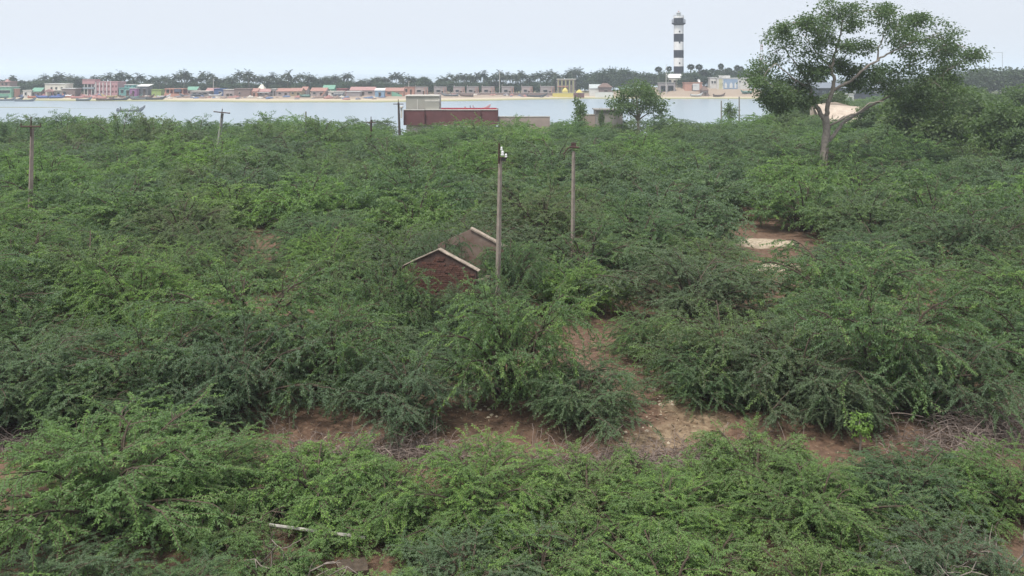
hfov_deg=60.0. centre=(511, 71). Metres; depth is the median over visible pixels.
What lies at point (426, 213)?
thorn shrub
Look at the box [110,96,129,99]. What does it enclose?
fishing boat
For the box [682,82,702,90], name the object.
village house
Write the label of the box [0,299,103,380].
thorn shrub
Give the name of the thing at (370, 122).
electric pole
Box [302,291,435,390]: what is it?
thorn shrub
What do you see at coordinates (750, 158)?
thorn shrub
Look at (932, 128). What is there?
dark tree
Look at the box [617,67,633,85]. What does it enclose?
leafy tree
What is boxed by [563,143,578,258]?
electric pole
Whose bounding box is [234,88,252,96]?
village house
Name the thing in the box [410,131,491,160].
thorn shrub
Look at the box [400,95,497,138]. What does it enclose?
flat roofed building
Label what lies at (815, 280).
thorn shrub
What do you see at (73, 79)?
coconut palm
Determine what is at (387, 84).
leafy tree
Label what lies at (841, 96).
dark tree
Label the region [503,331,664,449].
thorn shrub
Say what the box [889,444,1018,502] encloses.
scrub
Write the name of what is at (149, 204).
thorn shrub
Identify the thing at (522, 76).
coconut palm
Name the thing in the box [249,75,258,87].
coconut palm
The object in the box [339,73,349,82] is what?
coconut palm
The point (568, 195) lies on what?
thorn shrub
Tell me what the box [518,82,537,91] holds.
leafy tree
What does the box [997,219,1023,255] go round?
thorn shrub
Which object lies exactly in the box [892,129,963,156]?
thorn shrub
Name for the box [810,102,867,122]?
broken wall
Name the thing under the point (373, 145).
thorn shrub
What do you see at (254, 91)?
village house
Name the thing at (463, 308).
thorn shrub
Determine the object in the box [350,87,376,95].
village house
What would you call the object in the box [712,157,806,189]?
thorn shrub
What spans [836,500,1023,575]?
thorn shrub
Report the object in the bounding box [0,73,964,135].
water
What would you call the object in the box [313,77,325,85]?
coconut palm
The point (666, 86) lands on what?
beach shack
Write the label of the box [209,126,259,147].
thorn shrub
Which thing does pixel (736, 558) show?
scrub
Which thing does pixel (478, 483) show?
thorn shrub
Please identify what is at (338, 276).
thorn shrub
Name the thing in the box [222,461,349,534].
scrub
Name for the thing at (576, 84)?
leafy tree
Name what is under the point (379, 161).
thorn shrub
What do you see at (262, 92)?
village house
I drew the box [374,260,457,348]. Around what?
thorn shrub
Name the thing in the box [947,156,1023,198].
thorn shrub
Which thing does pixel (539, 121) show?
boundary wall
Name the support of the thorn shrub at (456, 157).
on the ground
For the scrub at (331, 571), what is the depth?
20.43 m
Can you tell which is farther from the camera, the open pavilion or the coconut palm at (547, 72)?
the coconut palm at (547, 72)
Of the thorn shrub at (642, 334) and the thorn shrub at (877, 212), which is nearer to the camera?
the thorn shrub at (642, 334)
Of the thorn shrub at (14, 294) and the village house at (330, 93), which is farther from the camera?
the village house at (330, 93)
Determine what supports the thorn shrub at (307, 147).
on the ground
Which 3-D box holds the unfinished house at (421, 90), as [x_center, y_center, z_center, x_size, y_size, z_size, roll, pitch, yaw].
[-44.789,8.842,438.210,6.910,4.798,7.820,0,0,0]
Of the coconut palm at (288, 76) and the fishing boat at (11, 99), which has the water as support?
the fishing boat at (11, 99)
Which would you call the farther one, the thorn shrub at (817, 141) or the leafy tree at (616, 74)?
the leafy tree at (616, 74)
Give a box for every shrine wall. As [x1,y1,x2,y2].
[553,93,572,96]
[574,93,583,97]
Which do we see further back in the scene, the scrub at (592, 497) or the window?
the window
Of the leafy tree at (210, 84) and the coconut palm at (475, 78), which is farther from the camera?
the coconut palm at (475, 78)
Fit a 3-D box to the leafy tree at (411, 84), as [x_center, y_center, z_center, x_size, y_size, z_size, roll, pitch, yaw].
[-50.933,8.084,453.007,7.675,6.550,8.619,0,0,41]
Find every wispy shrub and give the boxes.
[0,121,45,144]
[23,109,107,141]
[58,115,108,145]
[79,105,160,145]
[120,109,188,143]
[160,113,233,140]
[226,117,302,143]
[279,113,362,146]
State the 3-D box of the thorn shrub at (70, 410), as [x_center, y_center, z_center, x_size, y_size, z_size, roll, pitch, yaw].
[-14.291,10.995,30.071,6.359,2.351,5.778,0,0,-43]
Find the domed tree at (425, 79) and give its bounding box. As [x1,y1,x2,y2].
[414,76,432,92]
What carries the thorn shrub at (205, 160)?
on the ground
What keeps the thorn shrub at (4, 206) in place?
on the ground
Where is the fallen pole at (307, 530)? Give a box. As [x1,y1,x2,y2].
[269,523,365,539]
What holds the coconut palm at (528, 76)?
on the ground
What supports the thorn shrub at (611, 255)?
on the ground
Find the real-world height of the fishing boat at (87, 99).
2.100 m
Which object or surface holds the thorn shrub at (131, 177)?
on the ground
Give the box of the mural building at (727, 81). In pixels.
[716,75,748,89]
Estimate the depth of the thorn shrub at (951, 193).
64.79 m
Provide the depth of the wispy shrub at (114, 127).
120.64 m
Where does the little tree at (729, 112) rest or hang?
on the ground
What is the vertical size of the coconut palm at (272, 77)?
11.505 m
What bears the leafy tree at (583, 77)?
on the ground
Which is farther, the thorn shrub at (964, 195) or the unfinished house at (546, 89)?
the unfinished house at (546, 89)
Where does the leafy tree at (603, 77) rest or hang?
on the ground
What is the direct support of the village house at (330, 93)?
on the ground
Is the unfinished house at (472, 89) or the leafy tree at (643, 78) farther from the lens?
the leafy tree at (643, 78)
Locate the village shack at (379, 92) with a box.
[374,88,385,96]
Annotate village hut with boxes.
[14,88,20,96]
[22,90,32,97]
[32,88,44,95]
[130,88,138,95]
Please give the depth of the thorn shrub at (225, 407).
28.78 m
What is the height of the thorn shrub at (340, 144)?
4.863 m
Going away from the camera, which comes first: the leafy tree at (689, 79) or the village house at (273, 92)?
the village house at (273, 92)
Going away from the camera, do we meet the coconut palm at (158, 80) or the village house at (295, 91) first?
the village house at (295, 91)
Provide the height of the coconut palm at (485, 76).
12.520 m
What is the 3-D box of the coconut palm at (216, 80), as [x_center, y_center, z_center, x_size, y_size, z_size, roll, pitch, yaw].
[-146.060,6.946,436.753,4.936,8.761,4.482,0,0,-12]
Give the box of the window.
[0,90,9,92]
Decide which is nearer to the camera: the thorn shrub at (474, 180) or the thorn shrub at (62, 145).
the thorn shrub at (474, 180)
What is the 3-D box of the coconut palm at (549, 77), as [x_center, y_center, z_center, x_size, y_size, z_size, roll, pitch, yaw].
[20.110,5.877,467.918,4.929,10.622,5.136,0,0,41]
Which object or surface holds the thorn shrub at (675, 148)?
on the ground
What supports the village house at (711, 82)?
on the ground
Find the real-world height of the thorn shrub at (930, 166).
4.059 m
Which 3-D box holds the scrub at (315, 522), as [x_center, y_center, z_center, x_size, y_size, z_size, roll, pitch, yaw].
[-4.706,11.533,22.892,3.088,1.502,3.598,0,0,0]
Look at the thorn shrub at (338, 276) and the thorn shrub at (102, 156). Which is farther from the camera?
the thorn shrub at (102, 156)
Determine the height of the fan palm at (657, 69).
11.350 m
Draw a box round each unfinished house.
[415,85,427,94]
[434,87,446,94]
[453,85,464,92]
[467,85,478,92]
[482,85,494,92]
[501,86,513,92]
[521,84,532,92]
[540,84,553,92]
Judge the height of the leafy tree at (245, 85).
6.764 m
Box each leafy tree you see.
[19,82,36,92]
[31,81,44,87]
[74,81,83,89]
[160,83,172,92]
[174,84,187,87]
[184,81,199,87]
[198,83,208,90]
[207,81,220,87]
[217,83,227,87]
[228,83,242,88]
[238,82,248,87]
[263,79,277,88]
[267,84,281,88]
[290,82,305,87]
[300,80,311,91]
[311,83,322,87]
[334,81,346,87]
[337,82,356,90]
[371,81,387,87]
[382,82,391,87]
[388,83,405,87]
[406,82,417,86]
[416,80,432,91]
[431,81,448,91]
[441,80,452,91]
[448,81,463,89]
[456,84,466,90]
[473,82,486,92]
[491,80,504,87]
[505,82,520,92]
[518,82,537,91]
[566,74,582,90]
[578,71,589,91]
[581,76,594,89]
[582,71,600,83]
[591,68,614,85]
[607,66,617,75]
[608,75,623,89]
[613,68,625,89]
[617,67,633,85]
[627,70,644,85]
[632,76,652,87]
[638,72,653,83]
[648,72,657,86]
[656,70,668,83]
[678,72,695,83]
[680,76,694,85]
[687,70,701,81]
[700,75,707,85]
[701,68,713,82]
[724,69,735,75]
[731,70,743,77]
[952,74,970,88]
[953,71,984,90]
[965,69,996,90]
[975,65,1004,92]
[992,66,1009,94]
[995,68,1023,91]
[997,67,1023,90]
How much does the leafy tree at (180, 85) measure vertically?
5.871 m
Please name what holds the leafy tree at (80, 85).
on the ground
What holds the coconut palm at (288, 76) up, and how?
on the ground
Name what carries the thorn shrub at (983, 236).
on the ground
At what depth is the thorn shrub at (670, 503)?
22.88 m
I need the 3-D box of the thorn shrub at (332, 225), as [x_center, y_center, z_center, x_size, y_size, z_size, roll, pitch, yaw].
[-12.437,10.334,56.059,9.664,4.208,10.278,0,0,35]
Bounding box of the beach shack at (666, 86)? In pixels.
[657,82,675,91]
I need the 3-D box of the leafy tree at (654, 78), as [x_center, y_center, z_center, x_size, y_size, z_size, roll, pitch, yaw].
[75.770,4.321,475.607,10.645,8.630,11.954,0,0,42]
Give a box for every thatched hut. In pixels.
[598,83,611,91]
[700,86,707,95]
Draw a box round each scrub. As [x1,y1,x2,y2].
[153,492,290,561]
[206,521,339,575]
[213,431,388,559]
[218,564,285,575]
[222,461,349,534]
[269,482,389,561]
[295,454,466,547]
[300,440,414,488]
[314,550,427,575]
[363,502,464,566]
[394,555,493,575]
[444,487,602,574]
[460,517,622,575]
[488,502,656,575]
[512,437,663,536]
[563,505,689,574]
[576,518,755,575]
[578,442,691,499]
[642,449,771,518]
[663,513,788,575]
[682,412,829,534]
[722,531,894,575]
[732,449,880,515]
[774,517,955,575]
[816,558,900,575]
[822,456,902,521]
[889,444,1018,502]
[944,559,1023,575]
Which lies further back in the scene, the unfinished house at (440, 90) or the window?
the unfinished house at (440, 90)
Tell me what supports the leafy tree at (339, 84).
on the ground
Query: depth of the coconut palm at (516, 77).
463.25 m
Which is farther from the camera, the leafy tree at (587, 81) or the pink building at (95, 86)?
the leafy tree at (587, 81)
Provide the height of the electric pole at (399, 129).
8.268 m
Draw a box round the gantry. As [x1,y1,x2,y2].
[989,52,1002,68]
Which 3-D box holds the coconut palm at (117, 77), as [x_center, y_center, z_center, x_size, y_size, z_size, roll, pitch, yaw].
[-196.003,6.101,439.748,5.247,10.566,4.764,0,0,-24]
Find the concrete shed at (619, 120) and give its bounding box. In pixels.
[592,108,622,128]
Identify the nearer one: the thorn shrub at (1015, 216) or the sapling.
the sapling
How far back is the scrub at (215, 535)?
22.16 m
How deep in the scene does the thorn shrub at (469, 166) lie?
89.64 m
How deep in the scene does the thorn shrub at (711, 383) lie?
30.71 m
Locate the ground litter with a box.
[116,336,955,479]
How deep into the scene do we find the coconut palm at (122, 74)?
443.83 m
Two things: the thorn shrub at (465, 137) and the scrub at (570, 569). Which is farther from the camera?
the thorn shrub at (465, 137)
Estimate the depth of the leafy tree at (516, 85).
454.72 m
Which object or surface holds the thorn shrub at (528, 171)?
on the ground
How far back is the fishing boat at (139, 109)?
286.61 m
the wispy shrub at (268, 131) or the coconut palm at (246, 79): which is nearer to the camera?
the wispy shrub at (268, 131)
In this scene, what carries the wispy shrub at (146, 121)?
on the ground
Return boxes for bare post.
[738,97,739,121]
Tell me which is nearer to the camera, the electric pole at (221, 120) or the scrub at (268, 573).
the scrub at (268, 573)
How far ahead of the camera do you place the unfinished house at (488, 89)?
438.00 m
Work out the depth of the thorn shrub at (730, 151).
109.05 m
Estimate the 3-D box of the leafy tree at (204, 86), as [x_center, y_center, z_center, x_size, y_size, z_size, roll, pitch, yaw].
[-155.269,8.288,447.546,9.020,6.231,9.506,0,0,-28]
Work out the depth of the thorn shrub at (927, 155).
98.13 m
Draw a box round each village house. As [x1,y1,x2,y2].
[0,81,19,97]
[44,83,73,95]
[61,88,81,95]
[119,84,139,95]
[136,84,152,95]
[188,87,201,94]
[191,91,212,95]
[214,88,228,95]
[223,89,233,95]
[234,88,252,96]
[251,88,259,95]
[257,89,270,95]
[270,89,276,95]
[276,88,290,95]
[290,88,304,95]
[302,87,309,94]
[310,88,329,95]
[323,85,336,90]
[328,91,345,95]
[336,88,349,90]
[345,91,361,96]
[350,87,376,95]
[385,88,405,95]
[404,87,414,94]
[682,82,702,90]
[707,77,716,88]
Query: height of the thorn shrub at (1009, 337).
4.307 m
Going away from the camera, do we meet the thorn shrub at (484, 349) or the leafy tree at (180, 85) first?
the thorn shrub at (484, 349)
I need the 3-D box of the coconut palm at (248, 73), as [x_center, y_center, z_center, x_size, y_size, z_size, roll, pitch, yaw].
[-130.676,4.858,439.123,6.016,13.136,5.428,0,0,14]
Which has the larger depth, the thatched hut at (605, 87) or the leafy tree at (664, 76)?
the leafy tree at (664, 76)
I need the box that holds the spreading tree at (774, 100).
[736,0,994,170]
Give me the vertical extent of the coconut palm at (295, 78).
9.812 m
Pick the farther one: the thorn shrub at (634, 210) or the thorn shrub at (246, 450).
the thorn shrub at (634, 210)
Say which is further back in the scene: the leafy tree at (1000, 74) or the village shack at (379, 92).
the leafy tree at (1000, 74)
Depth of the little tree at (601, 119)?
150.81 m
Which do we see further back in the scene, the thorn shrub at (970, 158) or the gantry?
the gantry
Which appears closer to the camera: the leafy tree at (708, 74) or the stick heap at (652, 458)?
the stick heap at (652, 458)
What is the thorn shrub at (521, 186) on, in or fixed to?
on the ground
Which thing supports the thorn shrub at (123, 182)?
on the ground
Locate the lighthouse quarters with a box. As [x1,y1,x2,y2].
[666,74,681,86]
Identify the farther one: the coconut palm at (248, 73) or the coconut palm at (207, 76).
the coconut palm at (207, 76)
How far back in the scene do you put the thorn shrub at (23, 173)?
76.36 m
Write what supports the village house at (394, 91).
on the ground
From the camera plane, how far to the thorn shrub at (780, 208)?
66.83 m
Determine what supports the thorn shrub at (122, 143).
on the ground
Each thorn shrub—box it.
[0,132,79,173]
[0,133,56,147]
[0,139,104,209]
[0,141,34,159]
[0,146,16,167]
[0,148,72,184]
[0,168,119,237]
[0,171,13,187]
[0,181,22,204]
[0,190,96,251]
[0,198,39,235]
[0,212,133,304]
[0,221,84,353]
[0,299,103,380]
[0,309,125,429]
[0,352,119,433]
[0,355,174,457]
[0,382,262,575]
[0,522,172,575]
[1,229,193,323]
[3,140,44,151]
[8,181,122,222]
[15,143,97,173]
[21,142,87,154]
[22,296,268,433]
[23,140,111,160]
[28,211,156,264]
[30,239,216,345]
[32,164,208,242]
[36,127,98,150]
[57,152,114,169]
[68,146,160,166]
[71,144,168,177]
[73,152,169,186]
[78,130,154,156]
[81,363,285,442]
[87,168,171,193]
[91,134,148,147]
[96,236,405,400]
[97,420,295,558]
[107,183,256,252]
[110,179,161,199]
[114,122,203,164]
[115,531,274,575]
[117,187,181,216]
[131,137,198,178]
[132,278,348,431]
[133,126,217,159]
[139,222,272,278]
[140,233,240,298]
[154,159,205,189]
[155,171,285,229]
[162,151,261,197]
[166,179,231,213]
[174,124,264,179]
[184,154,284,208]
[187,136,258,159]
[200,134,262,151]
[203,146,313,190]
[205,246,302,299]
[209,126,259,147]
[218,268,425,419]
[232,157,370,233]
[240,166,355,215]
[241,132,336,164]
[242,205,397,271]
[251,138,293,161]
[259,150,353,191]
[271,208,372,247]
[276,237,399,307]
[277,221,389,292]
[280,133,331,161]
[289,175,321,193]
[295,146,363,174]
[295,343,512,448]
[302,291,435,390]
[308,151,357,165]
[315,137,346,153]
[315,152,363,180]
[316,161,422,205]
[319,238,446,356]
[320,221,453,291]
[321,167,404,218]
[328,130,420,153]
[328,141,377,163]
[331,136,473,187]
[342,148,483,235]
[349,151,420,171]
[349,422,590,573]
[351,170,490,245]
[352,134,425,167]
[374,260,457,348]
[378,217,476,254]
[382,510,591,575]
[384,169,485,207]
[398,260,649,414]
[399,310,486,371]
[404,133,438,156]
[404,222,483,271]
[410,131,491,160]
[410,206,562,280]
[411,131,511,185]
[414,148,460,168]
[416,134,460,151]
[423,276,523,354]
[441,147,492,174]
[446,118,511,148]
[447,129,523,176]
[447,163,616,257]
[448,262,541,334]
[454,173,491,189]
[460,190,527,219]
[464,185,587,236]
[466,163,552,203]
[469,234,562,315]
[475,156,522,179]
[476,130,537,164]
[489,153,580,196]
[497,137,602,169]
[502,135,600,183]
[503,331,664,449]
[505,209,678,303]
[523,253,639,325]
[525,136,572,151]
[525,172,601,206]
[535,152,663,189]
[545,191,720,270]
[554,181,620,228]
[554,241,827,329]
[556,137,621,155]
[558,131,599,146]
[558,157,662,200]
[575,175,673,206]
[577,135,632,161]
[579,303,699,363]
[580,141,655,166]
[584,189,657,236]
[591,170,730,223]
[594,455,760,562]
[604,123,686,161]
[610,144,683,174]
[618,296,830,429]
[621,128,693,157]
[627,191,755,257]
[631,327,783,420]
[634,140,735,162]
[637,154,680,193]
[637,168,800,221]
[640,152,773,204]
[645,228,784,300]
[646,142,716,165]
[670,144,745,175]
[678,132,754,154]
[693,141,753,163]
[708,447,951,567]
[710,305,887,434]
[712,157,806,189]
[719,127,811,153]
[720,149,754,167]
[727,239,1021,337]
[729,147,789,169]
[733,137,773,157]
[737,140,829,167]
[737,164,862,231]
[740,135,818,161]
[742,142,862,215]
[749,248,1023,432]
[757,276,926,373]
[767,357,920,444]
[768,154,811,176]
[776,141,883,177]
[789,223,955,288]
[791,128,863,154]
[798,179,939,265]
[803,132,889,165]
[807,220,951,270]
[810,134,871,153]
[810,158,900,197]
[820,187,890,209]
[830,131,941,181]
[833,432,1006,550]
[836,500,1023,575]
[838,152,933,188]
[844,123,950,147]
[852,177,939,204]
[854,127,950,164]
[855,328,1023,443]
[861,163,1017,239]
[882,169,1023,272]
[888,136,958,171]
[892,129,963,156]
[893,164,1002,198]
[895,157,984,187]
[897,251,1023,355]
[918,254,1023,319]
[925,288,1023,390]
[925,430,1023,563]
[928,181,993,199]
[931,186,1018,207]
[933,153,1022,190]
[934,244,1023,295]
[936,128,982,150]
[938,137,991,162]
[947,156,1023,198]
[953,151,1023,170]
[964,185,1023,224]
[986,168,1023,200]
[992,197,1023,238]
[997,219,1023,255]
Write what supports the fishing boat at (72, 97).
on the ground
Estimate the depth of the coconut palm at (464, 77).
452.45 m
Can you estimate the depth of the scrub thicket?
141.28 m
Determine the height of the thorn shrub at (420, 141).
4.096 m
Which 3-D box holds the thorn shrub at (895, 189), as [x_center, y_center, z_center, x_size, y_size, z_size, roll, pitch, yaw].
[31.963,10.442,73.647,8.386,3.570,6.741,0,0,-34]
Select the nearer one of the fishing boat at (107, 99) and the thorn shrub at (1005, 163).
the thorn shrub at (1005, 163)
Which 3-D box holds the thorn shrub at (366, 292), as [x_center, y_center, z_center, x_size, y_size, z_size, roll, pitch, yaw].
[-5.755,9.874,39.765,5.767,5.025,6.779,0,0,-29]
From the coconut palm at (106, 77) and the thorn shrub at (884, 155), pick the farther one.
the coconut palm at (106, 77)
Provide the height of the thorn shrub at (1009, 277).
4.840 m
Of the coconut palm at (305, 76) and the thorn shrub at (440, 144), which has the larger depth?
the coconut palm at (305, 76)
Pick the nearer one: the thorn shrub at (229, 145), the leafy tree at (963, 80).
the thorn shrub at (229, 145)
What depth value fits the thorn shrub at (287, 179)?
74.11 m
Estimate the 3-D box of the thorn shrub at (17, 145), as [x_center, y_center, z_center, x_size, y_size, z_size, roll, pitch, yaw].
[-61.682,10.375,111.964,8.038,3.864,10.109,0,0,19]
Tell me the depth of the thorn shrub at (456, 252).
45.20 m
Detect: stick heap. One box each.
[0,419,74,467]
[221,413,516,477]
[476,422,803,487]
[856,377,1023,465]
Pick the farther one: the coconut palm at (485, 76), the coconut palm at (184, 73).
the coconut palm at (485, 76)
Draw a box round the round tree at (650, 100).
[604,77,674,130]
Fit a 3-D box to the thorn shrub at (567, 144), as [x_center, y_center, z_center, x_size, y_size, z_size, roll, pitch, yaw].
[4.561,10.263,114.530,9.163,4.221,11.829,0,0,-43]
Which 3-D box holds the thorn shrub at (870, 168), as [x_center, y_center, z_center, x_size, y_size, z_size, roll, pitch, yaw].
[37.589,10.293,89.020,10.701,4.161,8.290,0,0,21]
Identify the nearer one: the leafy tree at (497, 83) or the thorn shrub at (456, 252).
the thorn shrub at (456, 252)
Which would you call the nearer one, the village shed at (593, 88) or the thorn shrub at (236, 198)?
the thorn shrub at (236, 198)
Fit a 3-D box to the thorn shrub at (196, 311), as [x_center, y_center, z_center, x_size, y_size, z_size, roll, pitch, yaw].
[-10.401,9.531,35.618,12.282,5.787,10.449,0,0,-8]
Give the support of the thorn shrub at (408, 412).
on the ground
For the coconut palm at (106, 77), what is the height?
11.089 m
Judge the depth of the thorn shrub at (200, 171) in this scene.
80.87 m
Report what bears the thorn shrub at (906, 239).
on the ground
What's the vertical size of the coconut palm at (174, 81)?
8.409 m
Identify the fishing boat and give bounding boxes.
[0,97,15,100]
[14,92,35,100]
[49,94,64,97]
[71,94,84,98]
[76,97,91,100]
[89,94,106,98]
[96,96,114,100]
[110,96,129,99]
[116,105,144,111]
[128,95,145,99]
[139,90,154,97]
[146,95,165,99]
[299,93,310,96]
[441,92,457,95]
[459,93,472,96]
[527,93,546,96]
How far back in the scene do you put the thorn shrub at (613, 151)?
97.11 m
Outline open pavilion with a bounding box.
[164,88,188,96]
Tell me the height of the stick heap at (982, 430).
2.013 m
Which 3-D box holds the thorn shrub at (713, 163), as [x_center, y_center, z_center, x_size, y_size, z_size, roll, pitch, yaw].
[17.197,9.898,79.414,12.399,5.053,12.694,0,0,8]
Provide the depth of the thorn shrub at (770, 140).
116.11 m
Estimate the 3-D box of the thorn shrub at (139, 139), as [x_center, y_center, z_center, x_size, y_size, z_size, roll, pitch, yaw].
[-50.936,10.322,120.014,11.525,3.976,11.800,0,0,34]
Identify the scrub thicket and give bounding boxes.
[0,93,915,152]
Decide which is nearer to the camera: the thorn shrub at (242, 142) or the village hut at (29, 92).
the thorn shrub at (242, 142)
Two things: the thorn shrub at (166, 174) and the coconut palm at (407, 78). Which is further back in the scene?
the coconut palm at (407, 78)
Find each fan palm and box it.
[655,67,661,79]
[687,64,694,70]
[695,64,702,75]
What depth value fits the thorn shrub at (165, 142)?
105.84 m
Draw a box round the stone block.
[336,557,368,575]
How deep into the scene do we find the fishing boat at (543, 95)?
426.43 m
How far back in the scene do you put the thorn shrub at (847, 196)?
72.20 m
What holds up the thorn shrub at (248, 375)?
on the ground
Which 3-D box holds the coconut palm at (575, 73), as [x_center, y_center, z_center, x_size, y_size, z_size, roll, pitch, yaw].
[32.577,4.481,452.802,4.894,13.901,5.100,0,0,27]
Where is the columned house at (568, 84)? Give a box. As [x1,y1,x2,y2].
[557,79,574,94]
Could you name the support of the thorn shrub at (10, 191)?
on the ground
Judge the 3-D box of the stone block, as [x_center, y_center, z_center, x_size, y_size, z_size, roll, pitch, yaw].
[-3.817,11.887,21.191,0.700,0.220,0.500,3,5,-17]
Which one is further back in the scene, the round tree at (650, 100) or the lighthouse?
the lighthouse
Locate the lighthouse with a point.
(679, 21)
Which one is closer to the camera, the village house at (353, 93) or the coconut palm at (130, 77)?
the village house at (353, 93)
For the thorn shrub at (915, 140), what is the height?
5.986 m
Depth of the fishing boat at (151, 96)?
404.26 m
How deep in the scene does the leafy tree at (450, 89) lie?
458.76 m
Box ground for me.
[0,86,1023,575]
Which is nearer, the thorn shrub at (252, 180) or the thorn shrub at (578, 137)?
the thorn shrub at (252, 180)
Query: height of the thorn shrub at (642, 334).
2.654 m
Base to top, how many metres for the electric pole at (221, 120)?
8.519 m
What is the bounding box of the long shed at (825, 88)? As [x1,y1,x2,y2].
[765,83,903,98]
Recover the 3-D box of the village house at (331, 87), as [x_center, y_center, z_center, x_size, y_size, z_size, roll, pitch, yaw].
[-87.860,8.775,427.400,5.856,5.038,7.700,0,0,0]
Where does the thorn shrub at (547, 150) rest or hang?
on the ground
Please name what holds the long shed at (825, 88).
on the ground
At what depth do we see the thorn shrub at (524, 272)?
43.52 m
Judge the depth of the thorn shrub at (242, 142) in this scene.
117.01 m
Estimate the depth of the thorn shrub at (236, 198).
67.63 m
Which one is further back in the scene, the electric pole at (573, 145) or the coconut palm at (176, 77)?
the coconut palm at (176, 77)
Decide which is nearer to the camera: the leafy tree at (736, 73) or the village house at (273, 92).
the village house at (273, 92)
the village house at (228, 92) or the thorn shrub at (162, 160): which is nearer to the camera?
the thorn shrub at (162, 160)
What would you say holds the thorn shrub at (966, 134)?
on the ground
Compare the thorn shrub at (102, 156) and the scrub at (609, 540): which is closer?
the scrub at (609, 540)
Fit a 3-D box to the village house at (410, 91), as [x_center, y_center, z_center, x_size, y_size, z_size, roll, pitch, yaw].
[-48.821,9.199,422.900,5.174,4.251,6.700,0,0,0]
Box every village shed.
[151,89,164,95]
[588,84,600,95]
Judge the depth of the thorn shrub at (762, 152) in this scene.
105.23 m
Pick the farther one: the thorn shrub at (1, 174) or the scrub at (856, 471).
the thorn shrub at (1, 174)
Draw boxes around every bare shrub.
[244,540,357,575]
[883,545,986,575]
[954,524,1023,574]
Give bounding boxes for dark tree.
[760,113,777,127]
[772,111,808,136]
[786,104,809,121]
[817,90,850,105]
[847,103,885,135]
[875,77,976,150]
[880,108,913,134]
[950,86,997,139]
[961,94,1023,156]
[963,85,989,97]
[982,92,1021,106]
[991,126,1023,172]
[997,83,1023,116]
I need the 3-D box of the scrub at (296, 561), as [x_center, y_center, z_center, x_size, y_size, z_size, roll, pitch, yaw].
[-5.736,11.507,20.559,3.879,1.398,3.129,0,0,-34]
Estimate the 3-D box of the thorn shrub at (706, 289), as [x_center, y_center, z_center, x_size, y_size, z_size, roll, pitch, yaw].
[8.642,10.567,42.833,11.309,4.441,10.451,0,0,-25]
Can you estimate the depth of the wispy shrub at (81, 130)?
123.08 m
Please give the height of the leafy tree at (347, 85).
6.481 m
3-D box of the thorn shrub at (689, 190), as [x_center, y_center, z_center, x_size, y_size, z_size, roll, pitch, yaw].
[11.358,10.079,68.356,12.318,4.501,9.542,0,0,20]
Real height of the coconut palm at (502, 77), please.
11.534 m
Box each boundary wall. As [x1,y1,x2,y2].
[437,93,552,95]
[498,116,549,132]
[581,114,594,126]
[595,92,612,97]
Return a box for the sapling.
[843,410,873,452]
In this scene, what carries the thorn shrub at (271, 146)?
on the ground
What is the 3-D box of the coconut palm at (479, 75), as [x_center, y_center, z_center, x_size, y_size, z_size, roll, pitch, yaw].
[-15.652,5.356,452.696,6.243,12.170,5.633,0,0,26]
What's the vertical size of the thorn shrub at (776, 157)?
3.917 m
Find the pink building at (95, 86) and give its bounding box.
[82,79,125,95]
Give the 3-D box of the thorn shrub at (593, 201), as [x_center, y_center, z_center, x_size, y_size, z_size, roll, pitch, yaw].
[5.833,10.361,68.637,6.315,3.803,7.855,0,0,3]
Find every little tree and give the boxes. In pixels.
[570,94,588,123]
[598,108,604,128]
[721,99,740,120]
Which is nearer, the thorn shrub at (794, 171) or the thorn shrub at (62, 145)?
the thorn shrub at (794, 171)
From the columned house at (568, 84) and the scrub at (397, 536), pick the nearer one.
the scrub at (397, 536)
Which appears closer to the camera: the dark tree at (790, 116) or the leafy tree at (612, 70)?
the dark tree at (790, 116)
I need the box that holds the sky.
[0,0,1023,72]
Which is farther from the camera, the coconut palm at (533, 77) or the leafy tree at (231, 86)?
the coconut palm at (533, 77)
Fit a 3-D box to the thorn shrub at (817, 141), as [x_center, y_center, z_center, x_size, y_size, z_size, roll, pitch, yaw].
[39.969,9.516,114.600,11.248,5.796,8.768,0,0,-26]
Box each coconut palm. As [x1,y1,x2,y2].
[8,75,17,80]
[49,74,58,82]
[69,75,80,81]
[100,73,111,80]
[111,74,122,80]
[115,70,128,80]
[124,72,134,80]
[133,73,145,82]
[152,78,164,88]
[160,76,171,92]
[167,78,180,86]
[171,73,180,84]
[178,69,190,84]
[185,73,196,82]
[198,74,207,82]
[202,72,214,79]
[210,77,220,87]
[225,76,237,82]
[234,69,243,81]
[242,69,254,87]
[243,77,252,81]
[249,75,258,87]
[263,76,273,88]
[266,72,276,80]
[283,69,292,87]
[291,75,299,84]
[301,72,313,80]
[304,74,316,87]
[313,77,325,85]
[322,76,333,83]
[330,74,339,81]
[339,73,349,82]
[345,71,353,83]
[388,73,396,82]
[401,74,412,84]
[409,76,417,82]
[458,73,470,85]
[467,73,473,82]
[473,72,479,82]
[475,71,484,81]
[478,70,488,82]
[494,72,505,80]
[504,72,515,81]
[511,73,519,83]
[517,70,523,92]
[518,73,527,84]
[521,72,531,83]
[529,73,536,92]
[536,71,545,78]
[541,70,553,78]
[545,73,552,80]
[553,74,561,80]
[564,71,571,78]
[570,67,581,92]
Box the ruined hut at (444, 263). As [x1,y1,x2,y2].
[402,227,506,314]
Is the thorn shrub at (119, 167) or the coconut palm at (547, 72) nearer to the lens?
the thorn shrub at (119, 167)
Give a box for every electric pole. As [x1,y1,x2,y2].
[20,117,40,216]
[213,107,229,154]
[366,120,375,141]
[398,99,400,134]
[495,143,506,294]
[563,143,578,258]
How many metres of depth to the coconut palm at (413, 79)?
460.16 m
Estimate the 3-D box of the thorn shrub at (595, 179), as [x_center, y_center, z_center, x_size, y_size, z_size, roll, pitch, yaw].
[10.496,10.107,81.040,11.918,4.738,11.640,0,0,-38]

